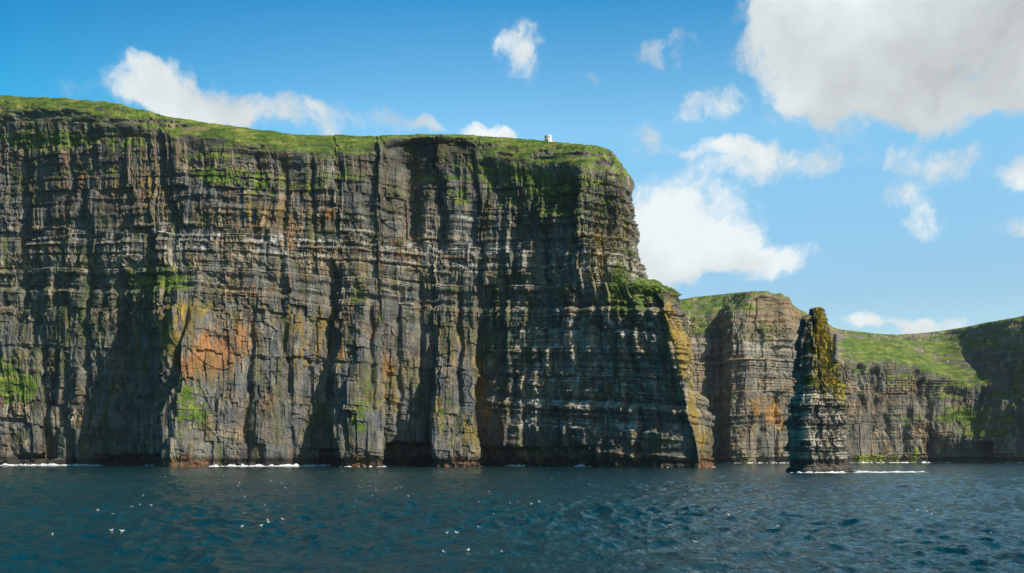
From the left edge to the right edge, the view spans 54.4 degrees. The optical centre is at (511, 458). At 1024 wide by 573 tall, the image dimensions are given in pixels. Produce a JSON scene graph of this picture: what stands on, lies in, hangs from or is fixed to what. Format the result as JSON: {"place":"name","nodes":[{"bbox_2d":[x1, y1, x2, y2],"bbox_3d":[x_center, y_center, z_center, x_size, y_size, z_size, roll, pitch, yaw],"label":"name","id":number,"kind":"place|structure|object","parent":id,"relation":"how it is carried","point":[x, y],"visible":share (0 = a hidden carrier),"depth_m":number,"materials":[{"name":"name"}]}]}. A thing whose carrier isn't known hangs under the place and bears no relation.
{"place":"outdoors","nodes":[
{"label":"outdoors","id":0,"kind":"place"},
{"bbox_2d":[0,95,714,467],"bbox_3d":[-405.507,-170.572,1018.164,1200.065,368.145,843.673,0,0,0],"label":"cliff","id":1,"kind":"structure","parent":0,"point":[182,293],"depth_m":698.63,"materials":[{"name":"grey stone"}]},
{"bbox_2d":[544,134,555,141],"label":"stone tower","id":2,"kind":"structure","parent":1,"relation":"on","point":[547,137],"depth_m":719.86,"materials":[{"name":"stone"}]},
{"bbox_2d":[0,463,1023,572],"bbox_3d":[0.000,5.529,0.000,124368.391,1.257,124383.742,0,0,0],"label":"sea","id":3,"kind":"structure","parent":0,"point":[338,519],"depth_m":88.88,"materials":[{"name":"liquid"}]},
{"bbox_2d":[0,463,667,467],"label":"surf","id":4,"kind":"structure","parent":3,"relation":"on","point":[295,464],"depth_m":688.66,"materials":[{"name":"liquid"}]},
{"bbox_2d":[782,307,854,472],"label":"sea stack","id":5,"kind":"object","parent":3,"relation":"in","point":[816,422],"visible":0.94,"depth_m":380.05,"materials":[{"name":"grey stone"}]},
{"bbox_2d":[790,470,858,472],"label":"surf","id":6,"kind":"structure","parent":3,"relation":"on","point":[824,472],"depth_m":373.64,"materials":[{"name":"liquid"}]},
{"bbox_2d":[713,461,1022,462],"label":"surf","id":7,"kind":"structure","parent":3,"relation":"on","point":[883,462],"depth_m":1229.30,"materials":[{"name":"liquid"}]},
{"bbox_2d":[856,471,930,472],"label":"surf","id":8,"kind":"structure","parent":3,"relation":"on","point":[886,471],"depth_m":380.47,"materials":[{"name":"liquid"}]},
{"bbox_2d":[0,0,1023,334],"label":"sky","id":9,"kind":"structure","parent":0,"point":[861,162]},
{"bbox_2d":[680,291,1023,462],"bbox_3d":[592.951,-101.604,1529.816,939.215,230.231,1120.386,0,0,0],"label":"cliffs","id":10,"kind":"structure","parent":0,"point":[956,395],"depth_m":1232.71,"materials":[{"name":"grey stone"}]}
]}

